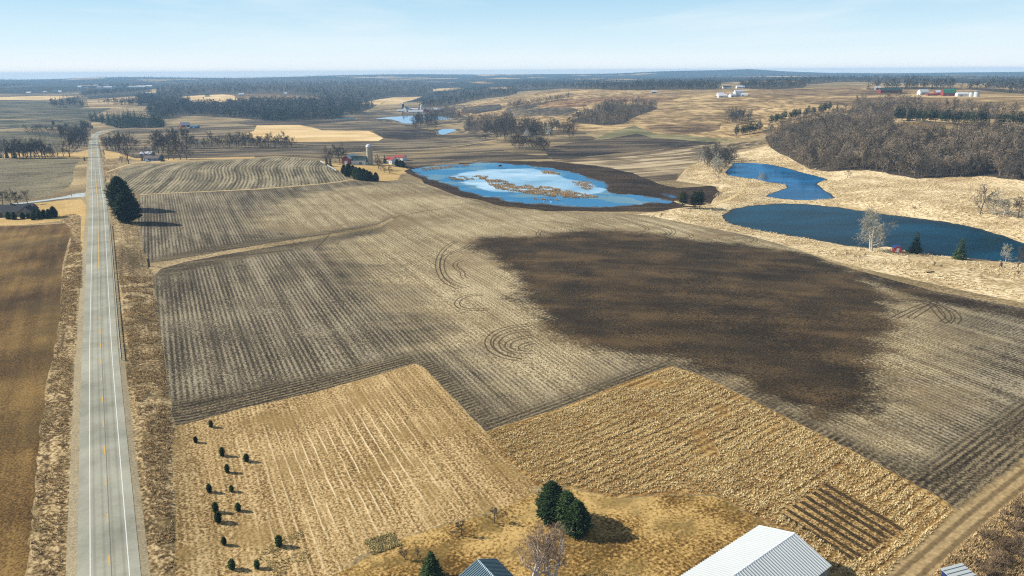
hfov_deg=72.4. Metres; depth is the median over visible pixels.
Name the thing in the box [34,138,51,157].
bare tree
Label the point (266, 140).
bare tree
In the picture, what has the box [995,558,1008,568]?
bare shrub
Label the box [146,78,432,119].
forest floor
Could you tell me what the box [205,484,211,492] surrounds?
evergreen shrub
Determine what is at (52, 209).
evergreen shrub
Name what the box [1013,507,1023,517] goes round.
bare shrub
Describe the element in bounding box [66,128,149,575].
road
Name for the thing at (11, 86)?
forest floor
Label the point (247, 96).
field
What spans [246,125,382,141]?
straw field
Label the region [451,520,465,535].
bare sapling
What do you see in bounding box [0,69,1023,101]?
forest
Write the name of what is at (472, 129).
forest floor
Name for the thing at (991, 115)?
forest floor
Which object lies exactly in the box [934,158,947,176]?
bare tree
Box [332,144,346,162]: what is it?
bare tree
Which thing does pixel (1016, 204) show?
bare tree
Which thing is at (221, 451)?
evergreen shrub
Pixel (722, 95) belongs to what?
shed
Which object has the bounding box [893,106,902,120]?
pine tree
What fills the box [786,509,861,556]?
garden bed
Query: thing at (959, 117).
pine tree
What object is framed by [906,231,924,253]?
spruce tree
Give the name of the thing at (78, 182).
ground
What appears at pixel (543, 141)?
bare tree
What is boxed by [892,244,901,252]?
garden shed
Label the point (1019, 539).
bare shrub
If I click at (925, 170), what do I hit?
bare tree
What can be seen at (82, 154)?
lawn
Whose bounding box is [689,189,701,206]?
pine tree
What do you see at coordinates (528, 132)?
house
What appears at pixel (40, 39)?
sky
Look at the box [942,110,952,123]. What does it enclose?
pine tree
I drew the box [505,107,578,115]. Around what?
field
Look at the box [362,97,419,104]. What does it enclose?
field
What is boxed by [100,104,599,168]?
open fields
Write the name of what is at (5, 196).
bare tree
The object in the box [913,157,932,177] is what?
bare tree
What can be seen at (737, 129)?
pine tree
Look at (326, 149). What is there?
bare tree
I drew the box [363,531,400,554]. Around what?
weedy square
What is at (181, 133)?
bare tree
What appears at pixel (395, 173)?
farmyard
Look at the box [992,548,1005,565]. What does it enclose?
bare shrub
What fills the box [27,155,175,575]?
grass verge
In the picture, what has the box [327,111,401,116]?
field
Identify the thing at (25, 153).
bare tree
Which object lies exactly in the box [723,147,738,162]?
bare tree
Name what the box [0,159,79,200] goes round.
stubble field
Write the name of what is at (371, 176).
evergreen tree
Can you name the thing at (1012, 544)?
bare shrub
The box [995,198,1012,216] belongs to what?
bare tree
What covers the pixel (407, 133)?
field
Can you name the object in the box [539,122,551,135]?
bare tree
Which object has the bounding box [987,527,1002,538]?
bare shrub
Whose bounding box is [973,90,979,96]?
grain bin
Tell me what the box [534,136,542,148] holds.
bare tree
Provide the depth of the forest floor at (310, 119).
1590.52 m
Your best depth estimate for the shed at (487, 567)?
118.59 m
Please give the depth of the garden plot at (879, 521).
137.43 m
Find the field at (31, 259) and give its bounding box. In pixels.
[0,223,70,575]
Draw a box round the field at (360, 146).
[296,137,497,152]
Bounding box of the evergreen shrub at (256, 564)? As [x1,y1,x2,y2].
[253,559,259,568]
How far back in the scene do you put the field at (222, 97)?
2533.89 m
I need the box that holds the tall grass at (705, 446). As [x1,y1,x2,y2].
[486,366,955,575]
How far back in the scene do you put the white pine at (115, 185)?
421.93 m
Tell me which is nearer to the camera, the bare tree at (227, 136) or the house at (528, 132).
the bare tree at (227, 136)
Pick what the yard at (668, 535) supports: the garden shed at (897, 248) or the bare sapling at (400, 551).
the bare sapling at (400, 551)
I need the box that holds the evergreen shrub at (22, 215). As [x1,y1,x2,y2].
[19,212,25,218]
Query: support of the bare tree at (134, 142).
on the field at (204, 152)
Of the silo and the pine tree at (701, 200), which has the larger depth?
the silo
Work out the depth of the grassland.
440.18 m
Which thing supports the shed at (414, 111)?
on the open fields at (555, 138)
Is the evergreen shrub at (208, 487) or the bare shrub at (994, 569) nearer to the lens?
the bare shrub at (994, 569)
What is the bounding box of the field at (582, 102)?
[536,96,676,107]
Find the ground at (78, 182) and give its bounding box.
[0,82,1023,575]
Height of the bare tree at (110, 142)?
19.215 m
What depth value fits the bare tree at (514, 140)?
815.95 m
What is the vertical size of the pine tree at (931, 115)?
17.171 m
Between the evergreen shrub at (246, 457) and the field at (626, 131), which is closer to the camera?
the evergreen shrub at (246, 457)
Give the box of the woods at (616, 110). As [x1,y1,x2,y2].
[296,91,1023,130]
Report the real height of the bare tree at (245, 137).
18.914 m
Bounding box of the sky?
[0,0,1023,79]
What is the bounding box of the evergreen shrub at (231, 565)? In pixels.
[226,558,235,569]
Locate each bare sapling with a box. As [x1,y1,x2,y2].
[397,543,408,558]
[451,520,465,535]
[486,507,503,522]
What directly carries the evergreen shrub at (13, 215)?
on the lawn at (66, 207)
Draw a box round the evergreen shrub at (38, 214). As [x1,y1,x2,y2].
[35,209,42,218]
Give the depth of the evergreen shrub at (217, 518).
137.33 m
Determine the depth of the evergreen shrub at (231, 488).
147.71 m
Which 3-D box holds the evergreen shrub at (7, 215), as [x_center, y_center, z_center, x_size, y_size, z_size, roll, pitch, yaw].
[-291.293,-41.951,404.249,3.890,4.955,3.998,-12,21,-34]
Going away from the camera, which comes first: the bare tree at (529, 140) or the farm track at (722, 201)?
the farm track at (722, 201)
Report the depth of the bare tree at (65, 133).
951.19 m
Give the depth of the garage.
758.69 m
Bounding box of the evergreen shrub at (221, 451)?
[218,447,224,455]
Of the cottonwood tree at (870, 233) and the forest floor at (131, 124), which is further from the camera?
the forest floor at (131, 124)
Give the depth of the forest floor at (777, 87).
1903.51 m
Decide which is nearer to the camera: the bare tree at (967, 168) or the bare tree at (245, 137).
the bare tree at (967, 168)
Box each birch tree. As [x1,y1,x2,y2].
[506,519,563,575]
[525,520,573,575]
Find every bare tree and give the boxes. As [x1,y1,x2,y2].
[0,141,8,158]
[0,141,9,158]
[0,189,16,203]
[7,143,18,157]
[10,141,21,157]
[11,192,22,203]
[16,189,31,203]
[17,138,39,158]
[18,144,29,158]
[20,140,39,157]
[26,141,44,157]
[30,134,49,154]
[32,143,44,157]
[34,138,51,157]
[43,146,52,156]
[51,141,62,157]
[54,123,65,138]
[58,127,69,140]
[61,126,75,135]
[62,138,77,156]
[70,132,81,147]
[70,136,81,146]
[76,126,85,144]
[81,131,87,145]
[106,136,116,150]
[107,135,121,150]
[111,132,125,150]
[118,133,128,149]
[118,145,134,163]
[122,131,136,149]
[130,138,140,148]
[142,130,161,150]
[147,130,163,152]
[152,136,167,152]
[157,129,176,152]
[159,144,171,159]
[163,127,179,151]
[171,144,182,159]
[173,126,191,149]
[179,129,195,149]
[181,143,193,158]
[205,131,212,146]
[223,132,234,146]
[235,131,243,145]
[237,134,250,146]
[262,136,272,145]
[270,134,279,147]
[280,136,289,147]
[318,145,331,158]
[327,150,338,161]
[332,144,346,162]
[333,142,348,158]
[373,154,381,168]
[497,123,506,137]
[511,135,519,146]
[513,134,525,148]
[524,133,531,149]
[527,132,539,149]
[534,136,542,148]
[535,134,550,150]
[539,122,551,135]
[545,124,555,136]
[564,123,575,137]
[696,145,710,159]
[696,147,707,163]
[707,156,720,170]
[708,145,725,163]
[712,151,721,168]
[713,165,723,177]
[721,148,733,168]
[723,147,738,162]
[738,109,750,122]
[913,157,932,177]
[914,163,926,177]
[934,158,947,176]
[946,161,962,175]
[957,163,967,176]
[962,161,971,175]
[970,183,999,213]
[982,190,1004,214]
[989,197,1010,216]
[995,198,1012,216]
[997,161,1014,177]
[1001,243,1017,261]
[1005,160,1021,179]
[1011,196,1023,217]
[1016,247,1023,266]
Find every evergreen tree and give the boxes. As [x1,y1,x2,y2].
[343,167,350,176]
[352,167,356,178]
[354,167,361,180]
[360,168,365,180]
[363,170,370,180]
[368,171,372,180]
[372,172,379,180]
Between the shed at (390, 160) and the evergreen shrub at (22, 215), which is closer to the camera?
the evergreen shrub at (22, 215)
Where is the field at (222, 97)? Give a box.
[183,94,236,101]
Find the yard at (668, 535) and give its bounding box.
[337,489,829,575]
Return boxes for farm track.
[139,179,352,194]
[225,140,493,157]
[675,187,746,205]
[702,178,1022,274]
[884,459,1023,575]
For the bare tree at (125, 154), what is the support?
on the ground at (78, 182)
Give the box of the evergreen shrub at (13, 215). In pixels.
[10,212,16,219]
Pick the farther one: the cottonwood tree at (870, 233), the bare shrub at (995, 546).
the cottonwood tree at (870, 233)
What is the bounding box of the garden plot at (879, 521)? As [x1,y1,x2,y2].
[777,481,907,562]
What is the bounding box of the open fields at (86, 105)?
[0,91,90,157]
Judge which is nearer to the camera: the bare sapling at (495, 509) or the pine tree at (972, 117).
the bare sapling at (495, 509)
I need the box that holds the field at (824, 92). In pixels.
[748,88,909,95]
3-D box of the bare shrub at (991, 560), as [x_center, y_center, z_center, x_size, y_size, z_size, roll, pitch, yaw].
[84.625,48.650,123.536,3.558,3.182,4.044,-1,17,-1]
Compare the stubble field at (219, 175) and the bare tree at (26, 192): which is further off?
the stubble field at (219, 175)
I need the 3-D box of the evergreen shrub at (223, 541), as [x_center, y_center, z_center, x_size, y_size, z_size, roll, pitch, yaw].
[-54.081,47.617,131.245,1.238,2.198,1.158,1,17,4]
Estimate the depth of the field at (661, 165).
710.63 m
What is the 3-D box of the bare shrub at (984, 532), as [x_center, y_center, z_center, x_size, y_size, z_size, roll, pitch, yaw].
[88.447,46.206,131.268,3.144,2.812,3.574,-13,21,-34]
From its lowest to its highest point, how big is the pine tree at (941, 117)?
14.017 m
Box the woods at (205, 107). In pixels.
[0,73,1023,120]
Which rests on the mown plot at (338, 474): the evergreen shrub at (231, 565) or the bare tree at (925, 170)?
the evergreen shrub at (231, 565)
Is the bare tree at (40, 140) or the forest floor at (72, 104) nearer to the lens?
the bare tree at (40, 140)
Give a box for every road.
[12,193,84,203]
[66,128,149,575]
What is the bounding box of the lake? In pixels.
[375,116,452,123]
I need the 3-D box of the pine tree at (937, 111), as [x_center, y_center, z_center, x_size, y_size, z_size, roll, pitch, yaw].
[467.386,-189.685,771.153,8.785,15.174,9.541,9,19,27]
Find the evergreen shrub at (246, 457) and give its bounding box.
[243,454,248,461]
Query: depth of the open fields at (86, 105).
1516.49 m
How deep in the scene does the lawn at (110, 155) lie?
727.74 m
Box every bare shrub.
[968,555,984,565]
[975,526,990,542]
[976,561,987,569]
[979,563,994,574]
[983,552,1003,572]
[984,563,1002,575]
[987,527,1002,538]
[989,542,1000,550]
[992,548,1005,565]
[993,540,1008,551]
[994,535,1011,548]
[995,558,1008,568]
[998,556,1011,570]
[1003,508,1011,517]
[1003,519,1017,528]
[1006,539,1018,549]
[1007,521,1021,531]
[1011,499,1022,509]
[1011,534,1023,549]
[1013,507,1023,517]
[1015,516,1023,530]
[1015,549,1023,558]
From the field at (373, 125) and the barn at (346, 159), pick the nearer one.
the barn at (346, 159)
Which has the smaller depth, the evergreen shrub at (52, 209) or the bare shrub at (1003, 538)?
the bare shrub at (1003, 538)
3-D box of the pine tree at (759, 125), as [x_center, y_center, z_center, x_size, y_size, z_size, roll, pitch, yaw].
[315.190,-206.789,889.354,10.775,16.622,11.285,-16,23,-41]
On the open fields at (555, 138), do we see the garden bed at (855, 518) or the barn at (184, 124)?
the barn at (184, 124)
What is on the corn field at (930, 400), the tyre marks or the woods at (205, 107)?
the tyre marks
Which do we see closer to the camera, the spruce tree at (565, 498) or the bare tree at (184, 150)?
the spruce tree at (565, 498)
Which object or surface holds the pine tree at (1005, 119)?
on the pasture
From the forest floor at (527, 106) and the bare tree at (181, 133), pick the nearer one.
the bare tree at (181, 133)
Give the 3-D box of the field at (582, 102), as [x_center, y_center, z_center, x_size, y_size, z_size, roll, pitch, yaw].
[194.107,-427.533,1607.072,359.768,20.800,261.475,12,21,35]
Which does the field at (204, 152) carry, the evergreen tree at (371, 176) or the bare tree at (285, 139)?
the bare tree at (285, 139)
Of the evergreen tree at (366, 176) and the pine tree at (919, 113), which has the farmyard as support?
the evergreen tree at (366, 176)
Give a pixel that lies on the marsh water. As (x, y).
(523, 175)
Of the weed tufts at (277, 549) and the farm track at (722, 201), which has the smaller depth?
the weed tufts at (277, 549)
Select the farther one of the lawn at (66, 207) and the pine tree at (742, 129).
the pine tree at (742, 129)
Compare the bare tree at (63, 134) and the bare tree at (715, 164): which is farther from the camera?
the bare tree at (63, 134)
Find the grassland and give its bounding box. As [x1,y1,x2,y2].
[637,145,1023,302]
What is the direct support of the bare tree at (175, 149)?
on the lawn at (110, 155)
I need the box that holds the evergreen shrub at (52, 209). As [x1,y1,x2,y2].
[49,206,57,216]
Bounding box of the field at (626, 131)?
[594,126,736,142]
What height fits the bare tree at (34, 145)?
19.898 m
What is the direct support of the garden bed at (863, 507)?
on the garden plot at (879, 521)
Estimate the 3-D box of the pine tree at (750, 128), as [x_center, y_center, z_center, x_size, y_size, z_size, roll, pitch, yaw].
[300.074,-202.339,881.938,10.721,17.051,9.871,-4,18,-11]
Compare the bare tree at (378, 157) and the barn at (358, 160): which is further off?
the barn at (358, 160)
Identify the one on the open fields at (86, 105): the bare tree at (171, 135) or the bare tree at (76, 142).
the bare tree at (76, 142)
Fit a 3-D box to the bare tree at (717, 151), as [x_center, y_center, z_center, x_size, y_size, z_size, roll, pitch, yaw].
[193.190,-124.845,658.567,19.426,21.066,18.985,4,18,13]
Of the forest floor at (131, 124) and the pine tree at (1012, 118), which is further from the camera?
the forest floor at (131, 124)
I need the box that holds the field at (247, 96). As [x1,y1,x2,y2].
[225,94,319,99]
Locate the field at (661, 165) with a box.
[554,141,765,182]
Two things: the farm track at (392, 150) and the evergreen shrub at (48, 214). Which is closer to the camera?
the evergreen shrub at (48, 214)
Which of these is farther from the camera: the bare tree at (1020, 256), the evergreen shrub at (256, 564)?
the bare tree at (1020, 256)
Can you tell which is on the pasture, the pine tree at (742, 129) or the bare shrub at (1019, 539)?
the pine tree at (742, 129)
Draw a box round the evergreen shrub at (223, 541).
[220,536,226,545]
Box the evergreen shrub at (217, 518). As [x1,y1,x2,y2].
[213,511,222,522]
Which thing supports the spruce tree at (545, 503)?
on the yard at (668, 535)
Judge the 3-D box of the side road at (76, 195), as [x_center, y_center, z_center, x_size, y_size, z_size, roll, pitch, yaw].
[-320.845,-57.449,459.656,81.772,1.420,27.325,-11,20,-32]
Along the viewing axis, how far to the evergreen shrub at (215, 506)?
140.54 m
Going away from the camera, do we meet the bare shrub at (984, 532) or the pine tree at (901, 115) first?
the bare shrub at (984, 532)
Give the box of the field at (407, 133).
[372,128,489,139]
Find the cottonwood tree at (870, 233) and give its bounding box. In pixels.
[855,205,897,252]
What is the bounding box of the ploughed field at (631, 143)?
[545,134,720,159]
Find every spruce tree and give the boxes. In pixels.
[419,550,445,575]
[534,480,562,525]
[550,489,577,529]
[561,498,593,539]
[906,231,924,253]
[951,239,968,260]
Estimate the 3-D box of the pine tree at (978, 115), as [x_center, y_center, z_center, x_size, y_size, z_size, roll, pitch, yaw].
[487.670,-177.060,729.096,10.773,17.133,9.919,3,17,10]
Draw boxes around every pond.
[438,129,456,134]
[722,203,1023,262]
[725,163,834,199]
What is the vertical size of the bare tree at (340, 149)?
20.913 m
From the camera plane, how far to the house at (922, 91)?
1240.50 m
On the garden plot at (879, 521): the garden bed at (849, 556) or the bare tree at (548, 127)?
the garden bed at (849, 556)
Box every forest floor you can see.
[0,85,35,87]
[57,100,83,106]
[82,90,151,96]
[86,85,143,88]
[104,117,162,127]
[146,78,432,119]
[263,116,341,119]
[296,118,323,119]
[419,89,515,106]
[433,112,466,117]
[464,120,511,130]
[506,99,567,108]
[513,83,718,89]
[572,105,656,124]
[739,82,806,88]
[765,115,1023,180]
[803,79,932,83]
[852,105,1016,118]
[871,87,961,89]
[966,88,1023,93]
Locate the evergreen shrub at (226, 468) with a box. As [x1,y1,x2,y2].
[224,464,229,472]
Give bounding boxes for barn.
[179,122,189,127]
[342,154,356,164]
[351,156,366,164]
[681,525,831,575]
[733,90,743,96]
[877,88,901,93]
[940,89,955,95]
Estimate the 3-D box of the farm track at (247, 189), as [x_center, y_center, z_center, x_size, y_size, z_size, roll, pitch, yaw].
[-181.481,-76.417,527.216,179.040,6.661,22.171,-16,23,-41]
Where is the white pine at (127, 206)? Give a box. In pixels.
[109,189,142,222]
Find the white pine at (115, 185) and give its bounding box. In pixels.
[102,175,134,207]
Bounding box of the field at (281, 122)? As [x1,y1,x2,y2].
[240,120,356,124]
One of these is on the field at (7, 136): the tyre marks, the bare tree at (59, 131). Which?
the bare tree at (59, 131)
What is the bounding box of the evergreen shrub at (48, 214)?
[44,209,52,218]
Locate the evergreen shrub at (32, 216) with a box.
[30,213,35,219]
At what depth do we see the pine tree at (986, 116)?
728.87 m
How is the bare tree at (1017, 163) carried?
on the grassland
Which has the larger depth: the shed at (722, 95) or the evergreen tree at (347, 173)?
the shed at (722, 95)
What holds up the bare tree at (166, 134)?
on the field at (204, 152)
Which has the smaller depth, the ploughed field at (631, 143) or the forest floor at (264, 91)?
the ploughed field at (631, 143)
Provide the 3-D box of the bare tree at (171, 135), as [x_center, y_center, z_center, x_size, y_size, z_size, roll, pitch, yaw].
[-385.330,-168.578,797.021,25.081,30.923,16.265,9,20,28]
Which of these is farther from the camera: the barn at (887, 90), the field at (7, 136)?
the barn at (887, 90)
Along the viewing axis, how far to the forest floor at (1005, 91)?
1359.40 m
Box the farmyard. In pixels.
[322,161,407,181]
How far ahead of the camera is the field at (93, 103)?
2221.16 m
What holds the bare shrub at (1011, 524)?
on the brush bank
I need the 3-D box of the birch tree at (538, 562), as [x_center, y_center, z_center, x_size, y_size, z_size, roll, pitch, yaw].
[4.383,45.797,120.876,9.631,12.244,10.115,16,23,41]
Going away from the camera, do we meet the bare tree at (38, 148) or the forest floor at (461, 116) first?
the bare tree at (38, 148)
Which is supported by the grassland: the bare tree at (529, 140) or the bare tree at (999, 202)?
the bare tree at (999, 202)
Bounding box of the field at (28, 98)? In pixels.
[0,96,70,99]
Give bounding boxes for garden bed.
[783,513,854,559]
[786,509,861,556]
[791,505,868,550]
[800,501,875,548]
[805,496,881,542]
[812,492,888,538]
[817,488,895,535]
[824,483,904,530]
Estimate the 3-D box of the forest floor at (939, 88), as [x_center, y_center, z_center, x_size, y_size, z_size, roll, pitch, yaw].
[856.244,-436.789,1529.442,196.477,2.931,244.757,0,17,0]
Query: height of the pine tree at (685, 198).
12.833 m
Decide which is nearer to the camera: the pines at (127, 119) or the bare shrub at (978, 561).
the bare shrub at (978, 561)
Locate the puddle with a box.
[661,193,676,197]
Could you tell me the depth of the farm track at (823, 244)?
368.77 m
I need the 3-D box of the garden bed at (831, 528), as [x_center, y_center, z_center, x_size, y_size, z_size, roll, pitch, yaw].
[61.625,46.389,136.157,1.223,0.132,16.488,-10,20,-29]
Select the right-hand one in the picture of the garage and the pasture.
the pasture
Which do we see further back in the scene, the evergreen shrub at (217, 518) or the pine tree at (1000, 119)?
the pine tree at (1000, 119)
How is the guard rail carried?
on the grass verge
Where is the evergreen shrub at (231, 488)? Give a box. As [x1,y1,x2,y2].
[228,485,233,491]
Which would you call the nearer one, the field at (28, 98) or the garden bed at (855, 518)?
the garden bed at (855, 518)
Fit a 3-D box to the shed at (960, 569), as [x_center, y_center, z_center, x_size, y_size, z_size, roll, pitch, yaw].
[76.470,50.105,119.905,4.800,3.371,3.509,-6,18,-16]
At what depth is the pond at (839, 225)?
399.68 m
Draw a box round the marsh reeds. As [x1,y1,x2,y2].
[422,164,597,200]
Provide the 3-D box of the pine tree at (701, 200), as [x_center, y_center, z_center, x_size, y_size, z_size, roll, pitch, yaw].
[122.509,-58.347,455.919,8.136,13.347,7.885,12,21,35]
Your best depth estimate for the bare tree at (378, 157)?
646.85 m
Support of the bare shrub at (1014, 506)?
on the brush bank
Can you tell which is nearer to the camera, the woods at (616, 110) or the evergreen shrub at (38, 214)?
the evergreen shrub at (38, 214)
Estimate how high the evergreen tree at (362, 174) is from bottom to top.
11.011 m
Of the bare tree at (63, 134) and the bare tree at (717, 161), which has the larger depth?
the bare tree at (63, 134)
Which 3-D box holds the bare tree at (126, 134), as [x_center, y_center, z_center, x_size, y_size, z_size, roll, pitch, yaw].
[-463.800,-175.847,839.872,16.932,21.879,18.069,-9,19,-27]
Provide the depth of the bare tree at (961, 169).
541.34 m
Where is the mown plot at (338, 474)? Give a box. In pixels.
[170,364,534,575]
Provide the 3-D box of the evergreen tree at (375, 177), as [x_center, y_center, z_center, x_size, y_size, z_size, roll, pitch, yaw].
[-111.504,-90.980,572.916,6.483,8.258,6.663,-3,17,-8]
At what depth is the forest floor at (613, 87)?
2303.41 m
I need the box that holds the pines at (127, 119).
[33,77,1023,127]
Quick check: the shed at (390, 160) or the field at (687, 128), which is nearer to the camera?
the shed at (390, 160)
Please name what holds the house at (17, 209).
on the lawn at (66, 207)
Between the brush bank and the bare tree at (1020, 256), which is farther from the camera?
the bare tree at (1020, 256)
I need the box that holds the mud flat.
[405,161,722,211]
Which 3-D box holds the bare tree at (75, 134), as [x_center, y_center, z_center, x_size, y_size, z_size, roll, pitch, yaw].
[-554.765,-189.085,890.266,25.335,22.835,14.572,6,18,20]
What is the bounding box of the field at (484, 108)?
[461,104,501,113]
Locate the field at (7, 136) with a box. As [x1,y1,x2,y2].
[0,132,69,146]
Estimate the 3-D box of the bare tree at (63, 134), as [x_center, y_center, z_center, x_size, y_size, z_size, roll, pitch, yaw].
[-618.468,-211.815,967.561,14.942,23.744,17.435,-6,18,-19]
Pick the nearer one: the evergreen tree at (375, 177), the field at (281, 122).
the evergreen tree at (375, 177)
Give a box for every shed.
[189,125,199,127]
[384,157,398,163]
[393,155,406,160]
[408,110,422,112]
[459,558,512,575]
[717,94,727,97]
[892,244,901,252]
[926,93,937,95]
[940,563,975,575]
[955,92,968,96]
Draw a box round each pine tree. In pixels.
[676,191,688,207]
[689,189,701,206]
[695,189,706,207]
[734,124,740,135]
[740,124,745,134]
[747,122,754,131]
[757,119,763,129]
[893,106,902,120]
[899,107,905,118]
[908,108,916,120]
[914,108,921,119]
[921,111,929,122]
[928,108,936,121]
[933,110,940,120]
[938,112,946,120]
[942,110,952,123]
[950,112,957,123]
[955,109,963,122]
[961,111,971,122]
[968,110,976,125]
[974,111,983,122]
[979,108,988,122]
[984,112,990,125]
[997,113,1001,125]
[1001,112,1008,123]
[1006,110,1017,126]
[1015,110,1023,127]
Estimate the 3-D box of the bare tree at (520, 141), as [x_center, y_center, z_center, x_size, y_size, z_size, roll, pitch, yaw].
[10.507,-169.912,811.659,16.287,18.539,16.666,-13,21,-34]
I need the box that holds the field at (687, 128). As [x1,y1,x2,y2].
[645,123,720,133]
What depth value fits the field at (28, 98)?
2671.78 m
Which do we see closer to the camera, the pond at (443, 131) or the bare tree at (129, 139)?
the bare tree at (129, 139)
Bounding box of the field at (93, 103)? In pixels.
[87,96,137,107]
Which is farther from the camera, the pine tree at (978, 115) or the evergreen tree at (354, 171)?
the pine tree at (978, 115)
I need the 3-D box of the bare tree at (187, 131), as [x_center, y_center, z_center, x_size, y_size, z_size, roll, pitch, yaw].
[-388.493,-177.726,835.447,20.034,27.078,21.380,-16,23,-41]
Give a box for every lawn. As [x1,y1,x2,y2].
[0,200,85,254]
[3,150,87,157]
[104,150,253,161]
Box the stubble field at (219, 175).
[118,157,349,193]
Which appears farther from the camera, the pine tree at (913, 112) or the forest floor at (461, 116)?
the forest floor at (461, 116)
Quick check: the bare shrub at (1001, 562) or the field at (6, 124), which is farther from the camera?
the field at (6, 124)
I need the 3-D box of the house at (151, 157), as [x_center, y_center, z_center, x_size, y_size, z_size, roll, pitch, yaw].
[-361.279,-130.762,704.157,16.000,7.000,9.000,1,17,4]
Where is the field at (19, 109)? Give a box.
[0,100,110,118]
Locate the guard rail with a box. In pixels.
[110,225,121,358]
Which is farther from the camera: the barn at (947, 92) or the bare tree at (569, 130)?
the barn at (947, 92)
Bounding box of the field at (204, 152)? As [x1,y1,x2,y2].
[110,147,334,156]
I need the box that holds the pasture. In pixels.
[453,84,1023,138]
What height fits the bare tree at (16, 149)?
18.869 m
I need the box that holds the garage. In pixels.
[139,151,154,155]
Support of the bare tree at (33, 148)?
on the lawn at (82, 154)
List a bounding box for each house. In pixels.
[0,203,44,216]
[143,155,161,160]
[523,127,535,135]
[917,89,928,94]
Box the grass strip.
[149,218,392,274]
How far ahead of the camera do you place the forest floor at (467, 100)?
2462.32 m
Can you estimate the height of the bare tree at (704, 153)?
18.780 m
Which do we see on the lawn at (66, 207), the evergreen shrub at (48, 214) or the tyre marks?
the evergreen shrub at (48, 214)
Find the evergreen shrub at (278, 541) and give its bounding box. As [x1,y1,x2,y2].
[274,534,283,546]
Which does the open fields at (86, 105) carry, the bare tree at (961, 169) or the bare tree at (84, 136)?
the bare tree at (84, 136)
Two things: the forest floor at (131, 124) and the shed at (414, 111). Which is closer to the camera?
the forest floor at (131, 124)
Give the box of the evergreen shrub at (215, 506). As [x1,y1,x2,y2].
[212,501,218,512]
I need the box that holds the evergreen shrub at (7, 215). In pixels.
[4,211,10,218]
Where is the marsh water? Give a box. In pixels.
[411,162,672,207]
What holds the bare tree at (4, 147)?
on the ground at (78, 182)
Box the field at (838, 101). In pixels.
[802,97,974,105]
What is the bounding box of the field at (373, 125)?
[313,121,403,129]
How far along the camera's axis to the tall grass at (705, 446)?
160.26 m
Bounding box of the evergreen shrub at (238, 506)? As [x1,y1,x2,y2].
[235,502,240,511]
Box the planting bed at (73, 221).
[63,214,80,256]
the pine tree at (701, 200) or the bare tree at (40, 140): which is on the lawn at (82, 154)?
the bare tree at (40, 140)
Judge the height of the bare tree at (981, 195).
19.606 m
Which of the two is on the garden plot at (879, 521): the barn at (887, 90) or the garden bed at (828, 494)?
the garden bed at (828, 494)
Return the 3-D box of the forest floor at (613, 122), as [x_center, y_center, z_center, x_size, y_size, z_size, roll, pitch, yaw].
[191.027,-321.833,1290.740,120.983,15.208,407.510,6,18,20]
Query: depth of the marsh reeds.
552.63 m
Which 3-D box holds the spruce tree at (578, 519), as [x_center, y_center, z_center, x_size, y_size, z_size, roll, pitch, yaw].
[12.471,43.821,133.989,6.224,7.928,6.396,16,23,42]
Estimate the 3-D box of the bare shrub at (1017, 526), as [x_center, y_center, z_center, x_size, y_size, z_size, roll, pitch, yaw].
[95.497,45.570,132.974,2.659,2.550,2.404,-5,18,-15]
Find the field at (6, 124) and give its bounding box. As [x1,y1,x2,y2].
[0,120,88,128]
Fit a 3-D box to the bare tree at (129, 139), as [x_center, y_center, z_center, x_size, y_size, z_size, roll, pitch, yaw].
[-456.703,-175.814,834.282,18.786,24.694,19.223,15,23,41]
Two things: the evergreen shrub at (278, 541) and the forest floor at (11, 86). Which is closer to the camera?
the evergreen shrub at (278, 541)
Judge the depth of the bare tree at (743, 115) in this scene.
1004.52 m
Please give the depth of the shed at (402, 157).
709.64 m
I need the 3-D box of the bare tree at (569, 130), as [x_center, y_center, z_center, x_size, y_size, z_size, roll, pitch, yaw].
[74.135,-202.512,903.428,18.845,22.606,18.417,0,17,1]
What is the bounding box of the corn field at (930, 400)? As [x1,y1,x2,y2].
[138,180,1023,509]
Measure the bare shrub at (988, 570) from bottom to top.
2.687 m
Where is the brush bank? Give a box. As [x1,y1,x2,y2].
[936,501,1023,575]
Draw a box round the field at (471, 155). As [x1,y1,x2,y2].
[404,148,551,165]
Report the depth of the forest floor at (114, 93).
3117.01 m
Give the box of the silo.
[366,144,372,164]
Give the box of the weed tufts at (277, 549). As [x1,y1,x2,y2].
[259,530,312,575]
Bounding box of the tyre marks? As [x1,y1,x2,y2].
[435,220,961,360]

